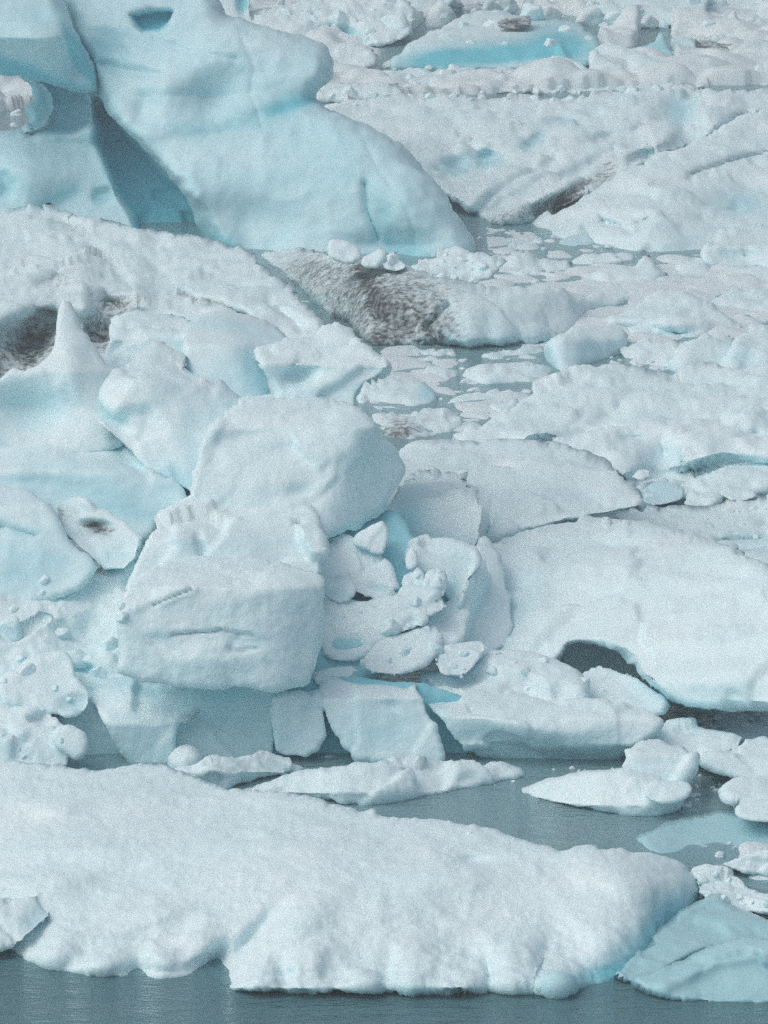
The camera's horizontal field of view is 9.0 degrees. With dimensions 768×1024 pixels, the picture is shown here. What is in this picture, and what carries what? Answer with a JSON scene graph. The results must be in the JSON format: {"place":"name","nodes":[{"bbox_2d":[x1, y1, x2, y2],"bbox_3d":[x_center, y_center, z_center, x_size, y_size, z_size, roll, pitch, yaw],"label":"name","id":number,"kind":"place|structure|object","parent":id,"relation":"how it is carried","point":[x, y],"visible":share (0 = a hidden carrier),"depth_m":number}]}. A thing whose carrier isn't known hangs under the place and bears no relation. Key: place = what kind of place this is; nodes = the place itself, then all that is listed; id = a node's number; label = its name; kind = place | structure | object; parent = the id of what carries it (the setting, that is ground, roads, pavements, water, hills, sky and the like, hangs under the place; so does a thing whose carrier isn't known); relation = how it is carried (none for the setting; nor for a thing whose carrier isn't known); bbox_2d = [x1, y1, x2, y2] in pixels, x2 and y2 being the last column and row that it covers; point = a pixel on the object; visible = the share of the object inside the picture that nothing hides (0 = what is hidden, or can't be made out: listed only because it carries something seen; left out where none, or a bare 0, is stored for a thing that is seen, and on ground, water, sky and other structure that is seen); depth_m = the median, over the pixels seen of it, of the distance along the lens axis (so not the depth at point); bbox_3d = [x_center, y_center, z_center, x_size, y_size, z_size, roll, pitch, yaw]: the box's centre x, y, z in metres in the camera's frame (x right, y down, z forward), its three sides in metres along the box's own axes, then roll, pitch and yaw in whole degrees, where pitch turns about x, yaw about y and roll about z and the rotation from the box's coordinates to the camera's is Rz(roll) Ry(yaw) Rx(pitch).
{"place":"outdoors","nodes":[
{"label":"outdoors","id":0,"kind":"place"},
{"bbox_2d":[0,8,767,1023],"bbox_3d":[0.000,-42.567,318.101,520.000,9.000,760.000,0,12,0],"label":"water","id":1,"kind":"structure","parent":0,"point":[30,992],"depth_m":72.34},
{"bbox_2d":[0,888,50,951],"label":"ice block","id":2,"kind":"structure","parent":1,"relation":"on","point":[20,919],"depth_m":67.74},
{"bbox_2d":[0,700,68,765],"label":"ice floe","id":3,"kind":"object","parent":1,"relation":"on","point":[27,730],"visible":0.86,"depth_m":76.75},
{"bbox_2d":[50,725,87,760],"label":"ice chunk","id":4,"kind":"object","parent":3,"relation":"on","point":[74,746],"visible":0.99,"depth_m":76.54},
{"bbox_2d":[0,561,136,716],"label":"ice block","id":5,"kind":"structure","parent":1,"relation":"on","point":[85,616],"depth_m":80.00},
{"bbox_2d":[0,615,21,640],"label":"ice lump","id":6,"kind":"object","parent":5,"relation":"on","point":[10,627],"visible":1,"depth_m":79.59},
{"bbox_2d":[0,650,88,717],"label":"ice block","id":7,"kind":"structure","parent":5,"relation":"on","point":[52,668],"depth_m":77.83},
{"bbox_2d":[0,484,96,600],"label":"ice block","id":8,"kind":"structure","parent":5,"relation":"on","point":[36,544],"depth_m":80.69},
{"bbox_2d":[0,443,186,544],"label":"ice block","id":9,"kind":"structure","parent":8,"relation":"on","point":[123,483],"depth_m":83.03},
{"bbox_2d":[0,299,123,451],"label":"ice block","id":10,"kind":"structure","parent":9,"relation":"on","point":[52,398],"depth_m":84.95},
{"bbox_2d":[99,341,240,490],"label":"ice block","id":11,"kind":"structure","parent":9,"relation":"on","point":[163,406],"depth_m":84.51},
{"bbox_2d":[183,310,286,396],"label":"ice block","id":12,"kind":"structure","parent":11,"relation":"on","point":[221,344],"depth_m":86.83},
{"bbox_2d":[102,310,190,367],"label":"ice block","id":13,"kind":"structure","parent":12,"relation":"on","point":[131,333],"depth_m":88.48},
{"bbox_2d":[67,649,87,667],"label":"ice lump","id":14,"kind":"object","parent":5,"relation":"on","point":[77,656],"visible":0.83,"depth_m":79.39},
{"bbox_2d":[55,496,143,569],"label":"ice chunk","id":15,"kind":"object","parent":5,"relation":"on","point":[105,539],"visible":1,"depth_m":81.43},
{"bbox_2d":[125,495,330,591],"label":"ice block","id":16,"kind":"structure","parent":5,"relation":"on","point":[188,527],"depth_m":80.08},
{"bbox_2d":[56,693,119,754],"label":"ice block","id":17,"kind":"structure","parent":1,"relation":"on","point":[88,721],"depth_m":78.04},
{"bbox_2d":[91,677,198,762],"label":"ice block","id":18,"kind":"structure","parent":1,"relation":"on","point":[142,722],"depth_m":77.58},
{"bbox_2d":[0,202,325,375],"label":"ice floe","id":19,"kind":"object","parent":1,"relation":"on","point":[98,273],"visible":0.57,"depth_m":116.85},
{"bbox_2d":[167,744,202,768],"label":"ice chunk","id":20,"kind":"object","parent":1,"relation":"on","point":[185,755],"visible":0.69,"depth_m":76.79},
{"bbox_2d":[176,686,275,757],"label":"ice block","id":21,"kind":"structure","parent":1,"relation":"on","point":[234,722],"depth_m":77.77},
{"bbox_2d":[117,555,325,692],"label":"ice block","id":22,"kind":"structure","parent":21,"relation":"on","point":[213,623],"depth_m":76.75},
{"bbox_2d":[0,0,475,256],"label":"iceberg","id":23,"kind":"object","parent":1,"relation":"on","point":[212,120],"visible":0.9,"depth_m":131.55},
{"bbox_2d":[174,750,303,789],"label":"ice floe","id":24,"kind":"object","parent":1,"relation":"on","point":[228,773],"visible":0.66,"depth_m":76.08},
{"bbox_2d":[270,689,325,756],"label":"ice block","id":25,"kind":"structure","parent":1,"relation":"on","point":[297,722],"depth_m":77.37},
{"bbox_2d":[254,0,414,46],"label":"ice floe","id":26,"kind":"object","parent":1,"relation":"on","point":[297,21],"visible":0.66,"depth_m":177.07},
{"bbox_2d":[381,14,413,38],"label":"ice lump","id":27,"kind":"object","parent":26,"relation":"on","point":[397,21],"visible":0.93,"depth_m":176.23},
{"bbox_2d":[0,759,699,998],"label":"ice floe","id":28,"kind":"object","parent":1,"relation":"on","point":[159,871],"visible":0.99,"depth_m":68.14},
{"bbox_2d":[330,43,377,67],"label":"ice floe","id":29,"kind":"object","parent":1,"relation":"on","point":[363,56],"visible":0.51,"depth_m":168.90},
{"bbox_2d":[317,82,402,102],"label":"ice floe","id":30,"kind":"object","parent":1,"relation":"on","point":[361,89],"visible":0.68,"depth_m":159.45},
{"bbox_2d":[272,676,472,753],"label":"ice block","id":31,"kind":"structure","parent":1,"relation":"on","point":[428,693],"depth_m":78.08},
{"bbox_2d":[319,675,444,762],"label":"ice block","id":32,"kind":"structure","parent":1,"relation":"on","point":[371,723],"depth_m":77.33},
{"bbox_2d":[313,666,356,684],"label":"ice chunk","id":33,"kind":"object","parent":32,"relation":"on","point":[327,673],"visible":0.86,"depth_m":78.26},
{"bbox_2d":[0,0,767,111],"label":"pack ice","id":34,"kind":"structure","parent":1,"relation":"on","point":[697,66],"depth_m":164.70},
{"bbox_2d":[220,0,251,20],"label":"ice block","id":35,"kind":"structure","parent":34,"relation":"on","point":[236,8],"depth_m":180.10},
{"bbox_2d":[244,754,524,805],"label":"ice floe","id":36,"kind":"object","parent":1,"relation":"on","point":[396,778],"visible":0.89,"depth_m":75.52},
{"bbox_2d":[356,377,437,409],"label":"ice floe","id":37,"kind":"object","parent":1,"relation":"on","point":[393,390],"visible":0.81,"depth_m":108.11},
{"bbox_2d":[372,407,463,438],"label":"ice floe","id":38,"kind":"object","parent":1,"relation":"on","point":[414,424],"visible":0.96,"depth_m":104.86},
{"bbox_2d":[407,0,454,18],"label":"iceberg","id":39,"kind":"object","parent":1,"relation":"on","point":[424,6],"visible":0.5,"depth_m":183.93},
{"bbox_2d":[423,366,457,381],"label":"ice floe","id":40,"kind":"object","parent":1,"relation":"on","point":[446,374],"visible":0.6,"depth_m":110.68},
{"bbox_2d":[425,0,456,26],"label":"brash lump","id":41,"kind":"object","parent":1,"relation":"on","point":[437,10],"visible":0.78,"depth_m":181.36},
{"bbox_2d":[262,247,629,347],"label":"ice floe","id":42,"kind":"object","parent":1,"relation":"on","point":[407,305],"visible":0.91,"depth_m":116.10},
{"bbox_2d":[328,239,361,263],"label":"ice chunk","id":43,"kind":"object","parent":42,"relation":"on","point":[344,251],"visible":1,"depth_m":118.11},
{"bbox_2d":[361,249,387,267],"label":"ice chunk","id":44,"kind":"object","parent":42,"relation":"on","point":[377,258],"visible":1,"depth_m":117.92},
{"bbox_2d":[384,251,405,270],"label":"ice chunk","id":45,"kind":"object","parent":42,"relation":"on","point":[393,262],"visible":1,"depth_m":117.93},
{"bbox_2d":[385,64,532,93],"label":"ice floe","id":46,"kind":"object","parent":1,"relation":"on","point":[403,74],"visible":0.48,"depth_m":165.44},
{"bbox_2d":[448,388,527,403],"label":"ice floe","id":47,"kind":"object","parent":1,"relation":"on","point":[475,396],"visible":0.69,"depth_m":108.12},
{"bbox_2d":[463,399,518,420],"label":"ice floe","id":48,"kind":"object","parent":1,"relation":"on","point":[499,407],"visible":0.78,"depth_m":106.88},
{"bbox_2d":[389,10,599,68],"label":"iceberg","id":49,"kind":"object","parent":1,"relation":"on","point":[523,46],"visible":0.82,"depth_m":168.95},
{"bbox_2d":[498,16,530,29],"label":"ice block","id":50,"kind":"object","parent":49,"relation":"on","point":[517,22],"depth_m":173.22},
{"bbox_2d":[520,2,545,20],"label":"ice lump","id":51,"kind":"object","parent":49,"relation":"on","point":[533,11],"visible":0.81,"depth_m":176.66},
{"bbox_2d":[462,361,552,383],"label":"ice block","id":52,"kind":"object","parent":1,"relation":"on","point":[500,373],"depth_m":110.60},
{"bbox_2d":[481,345,542,359],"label":"ice floe","id":53,"kind":"object","parent":1,"relation":"on","point":[526,349],"visible":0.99,"depth_m":113.43},
{"bbox_2d":[387,438,646,543],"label":"ice floe","id":54,"kind":"object","parent":1,"relation":"on","point":[521,484],"visible":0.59,"depth_m":91.26},
{"bbox_2d":[385,467,481,544],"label":"ice block","id":55,"kind":"structure","parent":54,"relation":"on","point":[432,502],"depth_m":86.19},
{"bbox_2d":[490,250,571,276],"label":"ice floe","id":56,"kind":"object","parent":1,"relation":"on","point":[530,262],"visible":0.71,"depth_m":125.99},
{"bbox_2d":[301,228,767,431],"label":"drifting slush","id":57,"kind":"object","parent":1,"relation":"on","point":[710,283],"visible":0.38,"depth_m":121.89},
{"bbox_2d":[324,86,767,225],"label":"ice floe","id":58,"kind":"object","parent":1,"relation":"on","point":[516,159],"visible":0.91,"depth_m":142.46},
{"bbox_2d":[428,686,663,759],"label":"ice block","id":59,"kind":"object","parent":1,"relation":"on","point":[482,723],"depth_m":77.31},
{"bbox_2d":[418,650,589,702],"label":"ice floe","id":60,"kind":"object","parent":59,"relation":"on","point":[550,680],"visible":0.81,"depth_m":79.13},
{"bbox_2d":[434,641,486,677],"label":"ice block","id":61,"kind":"object","parent":60,"relation":"on","point":[468,662],"depth_m":79.25},
{"bbox_2d":[364,625,442,676],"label":"ice floe","id":62,"kind":"object","parent":61,"relation":"on","point":[422,654],"visible":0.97,"depth_m":79.26},
{"bbox_2d":[315,638,384,678],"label":"ice block","id":63,"kind":"structure","parent":62,"relation":"on","point":[324,662],"depth_m":79.39},
{"bbox_2d":[321,595,428,660],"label":"ice block","id":64,"kind":"object","parent":62,"relation":"on","point":[363,627],"depth_m":79.92},
{"bbox_2d":[320,557,355,602],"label":"ice chunk","id":65,"kind":"object","parent":64,"relation":"on","point":[340,586],"visible":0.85,"depth_m":80.40},
{"bbox_2d":[331,510,448,602],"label":"ice block","id":66,"kind":"structure","parent":64,"relation":"on","point":[400,536],"depth_m":82.11},
{"bbox_2d":[190,394,405,538],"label":"ice block","id":67,"kind":"structure","parent":66,"relation":"on","point":[339,466],"depth_m":81.97},
{"bbox_2d":[253,322,391,405],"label":"ice block","id":68,"kind":"structure","parent":67,"relation":"on","point":[337,361],"depth_m":85.76},
{"bbox_2d":[328,534,399,598],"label":"ice chunk","id":69,"kind":"object","parent":66,"relation":"on","point":[373,580],"visible":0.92,"depth_m":81.01},
{"bbox_2d":[353,521,387,553],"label":"ice chunk","id":70,"kind":"object","parent":69,"relation":"on","point":[372,539],"visible":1,"depth_m":81.31},
{"bbox_2d":[422,569,446,601],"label":"ice chunk","id":71,"kind":"object","parent":66,"relation":"on","point":[431,574],"visible":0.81,"depth_m":80.72},
{"bbox_2d":[403,534,482,599],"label":"ice chunk","id":72,"kind":"object","parent":66,"relation":"on","point":[460,563],"visible":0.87,"depth_m":81.74},
{"bbox_2d":[378,617,401,636],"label":"ice lump","id":73,"kind":"object","parent":64,"relation":"on","point":[389,626],"visible":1,"depth_m":79.71},
{"bbox_2d":[410,591,470,646],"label":"ice block","id":74,"kind":"structure","parent":62,"relation":"on","point":[450,620],"depth_m":80.50},
{"bbox_2d":[397,584,445,615],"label":"ice chunk","id":75,"kind":"object","parent":74,"relation":"on","point":[428,596],"visible":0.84,"depth_m":80.34},
{"bbox_2d":[402,567,424,585],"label":"ice chunk","id":76,"kind":"object","parent":75,"relation":"on","point":[408,578],"visible":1,"depth_m":80.76},
{"bbox_2d":[583,666,669,715],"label":"ice chunk","id":77,"kind":"object","parent":59,"relation":"on","point":[626,688],"visible":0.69,"depth_m":79.44},
{"bbox_2d":[559,233,593,244],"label":"ice floe","id":78,"kind":"object","parent":1,"relation":"on","point":[582,239],"visible":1,"depth_m":129.99},
{"bbox_2d":[543,324,627,370],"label":"ice block","id":79,"kind":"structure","parent":1,"relation":"on","point":[579,345],"depth_m":112.54},
{"bbox_2d":[575,4,604,25],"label":"brash lump","id":80,"kind":"object","parent":1,"relation":"on","point":[592,15],"visible":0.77,"depth_m":181.50},
{"bbox_2d":[522,768,685,816],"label":"ice floe","id":81,"kind":"object","parent":1,"relation":"on","point":[619,791],"visible":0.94,"depth_m":74.75},
{"bbox_2d":[622,739,699,783],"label":"ice block","id":82,"kind":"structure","parent":81,"relation":"on","point":[662,759],"depth_m":75.19},
{"bbox_2d":[643,780,691,803],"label":"ice chunk","id":83,"kind":"object","parent":81,"relation":"on","point":[665,791],"visible":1,"depth_m":74.18},
{"bbox_2d":[572,252,635,264],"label":"ice floe","id":84,"kind":"object","parent":1,"relation":"on","point":[594,258],"visible":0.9,"depth_m":126.91},
{"bbox_2d":[588,49,623,69],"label":"ice floe","id":85,"kind":"object","parent":1,"relation":"on","point":[597,61],"visible":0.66,"depth_m":165.34},
{"bbox_2d":[453,361,767,500],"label":"ice floe","id":86,"kind":"object","parent":1,"relation":"on","point":[701,427],"visible":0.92,"depth_m":101.46},
{"bbox_2d":[456,515,767,711],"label":"ice floe","id":87,"kind":"object","parent":1,"relation":"on","point":[678,618],"visible":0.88,"depth_m":81.38},
{"bbox_2d":[462,536,513,654],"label":"ice block","id":88,"kind":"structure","parent":87,"relation":"on","point":[492,624],"depth_m":81.95},
{"bbox_2d":[529,81,704,94],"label":"ice floe","id":89,"kind":"object","parent":1,"relation":"on","point":[574,91],"visible":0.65,"depth_m":162.25},
{"bbox_2d":[590,255,666,281],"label":"ice floe","id":90,"kind":"object","parent":1,"relation":"on","point":[645,267],"visible":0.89,"depth_m":124.02},
{"bbox_2d":[595,42,668,73],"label":"ice block","id":91,"kind":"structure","parent":1,"relation":"on","point":[633,58],"depth_m":166.05},
{"bbox_2d":[532,109,767,251],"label":"ice floe","id":92,"kind":"object","parent":1,"relation":"on","point":[695,194],"visible":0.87,"depth_m":133.71},
{"bbox_2d":[620,338,680,369],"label":"ice floe","id":93,"kind":"object","parent":1,"relation":"on","point":[643,350],"visible":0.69,"depth_m":113.19},
{"bbox_2d":[601,0,707,27],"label":"ice block","id":94,"kind":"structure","parent":1,"relation":"on","point":[659,10],"depth_m":181.42},
{"bbox_2d":[643,33,670,54],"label":"ice block","id":95,"kind":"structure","parent":1,"relation":"on","point":[660,43],"depth_m":170.50},
{"bbox_2d":[642,481,683,504],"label":"ice chunk","id":96,"kind":"object","parent":1,"relation":"on","point":[664,492],"visible":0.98,"depth_m":96.42},
{"bbox_2d":[603,290,741,336],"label":"ice block","id":97,"kind":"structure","parent":1,"relation":"on","point":[682,313],"depth_m":117.09},
{"bbox_2d":[613,893,767,982],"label":"ice block","id":98,"kind":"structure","parent":1,"relation":"on","point":[699,925],"depth_m":67.67},
{"bbox_2d":[616,494,767,563],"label":"ice floe","id":99,"kind":"object","parent":1,"relation":"on","point":[725,530],"visible":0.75,"depth_m":94.20},
{"bbox_2d":[684,490,722,505],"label":"ice chunk","id":100,"kind":"object","parent":99,"relation":"on","point":[694,498],"visible":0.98,"depth_m":96.06},
{"bbox_2d":[721,486,756,500],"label":"ice chunk","id":101,"kind":"object","parent":99,"relation":"on","point":[731,493],"visible":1,"depth_m":96.36},
{"bbox_2d":[673,261,710,274],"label":"ice block","id":102,"kind":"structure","parent":1,"relation":"on","point":[691,268],"depth_m":125.25},
{"bbox_2d":[653,717,741,757],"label":"ice block","id":103,"kind":"object","parent":1,"relation":"on","point":[690,735],"depth_m":77.69},
{"bbox_2d":[630,936,767,1002],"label":"ice block","id":104,"kind":"object","parent":1,"relation":"on","point":[734,970],"depth_m":65.64},
{"bbox_2d":[667,333,733,371],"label":"ice block","id":105,"kind":"object","parent":1,"relation":"on","point":[705,347],"depth_m":111.94},
{"bbox_2d":[636,810,767,852],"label":"ice block","id":106,"kind":"object","parent":1,"relation":"on","point":[722,826],"depth_m":73.31},
{"bbox_2d":[734,799,767,821],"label":"ice chunk","id":107,"kind":"object","parent":106,"relation":"on","point":[756,810],"visible":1,"depth_m":73.20},
{"bbox_2d":[671,706,767,739],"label":"melting slush","id":108,"kind":"object","parent":1,"relation":"on","point":[728,721],"visible":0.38,"depth_m":79.76},
{"bbox_2d":[691,864,767,914],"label":"ice chunk","id":109,"kind":"object","parent":1,"relation":"on","point":[737,883],"visible":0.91,"depth_m":69.61},
{"bbox_2d":[694,35,767,52],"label":"ice block","id":110,"kind":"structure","parent":1,"relation":"on","point":[708,42],"depth_m":171.51},
{"bbox_2d":[707,0,758,14],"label":"ice floe","id":111,"kind":"object","parent":1,"relation":"on","point":[751,4],"visible":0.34,"depth_m":184.45},
{"bbox_2d":[699,736,767,778],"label":"ice block","id":112,"kind":"object","parent":1,"relation":"on","point":[748,757],"depth_m":75.98},
{"bbox_2d":[700,222,767,266],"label":"ice block","id":113,"kind":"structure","parent":1,"relation":"on","point":[739,247],"depth_m":126.08},
{"bbox_2d":[711,287,767,310],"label":"ice floe","id":114,"kind":"object","parent":1,"relation":"on","point":[733,298],"visible":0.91,"depth_m":120.36},
{"bbox_2d":[718,775,767,808],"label":"ice block","id":115,"kind":"object","parent":1,"relation":"on","point":[735,792],"depth_m":74.38},
{"bbox_2d":[719,324,767,369],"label":"ice block","id":116,"kind":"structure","parent":1,"relation":"on","point":[749,347],"depth_m":111.20},
{"bbox_2d":[719,849,767,875],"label":"ice chunk","id":117,"kind":"object","parent":1,"relation":"on","point":[754,863],"visible":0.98,"depth_m":71.13},
{"bbox_2d":[738,841,767,879],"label":"crumbled slush","id":118,"kind":"object","parent":1,"relation":"on","point":[747,847],"visible":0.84,"depth_m":72.45},
{"bbox_2d":[411,246,506,282],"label":"ice chunk","id":119,"kind":"object","parent":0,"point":[451,260],"visible":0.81,"depth_m":119.19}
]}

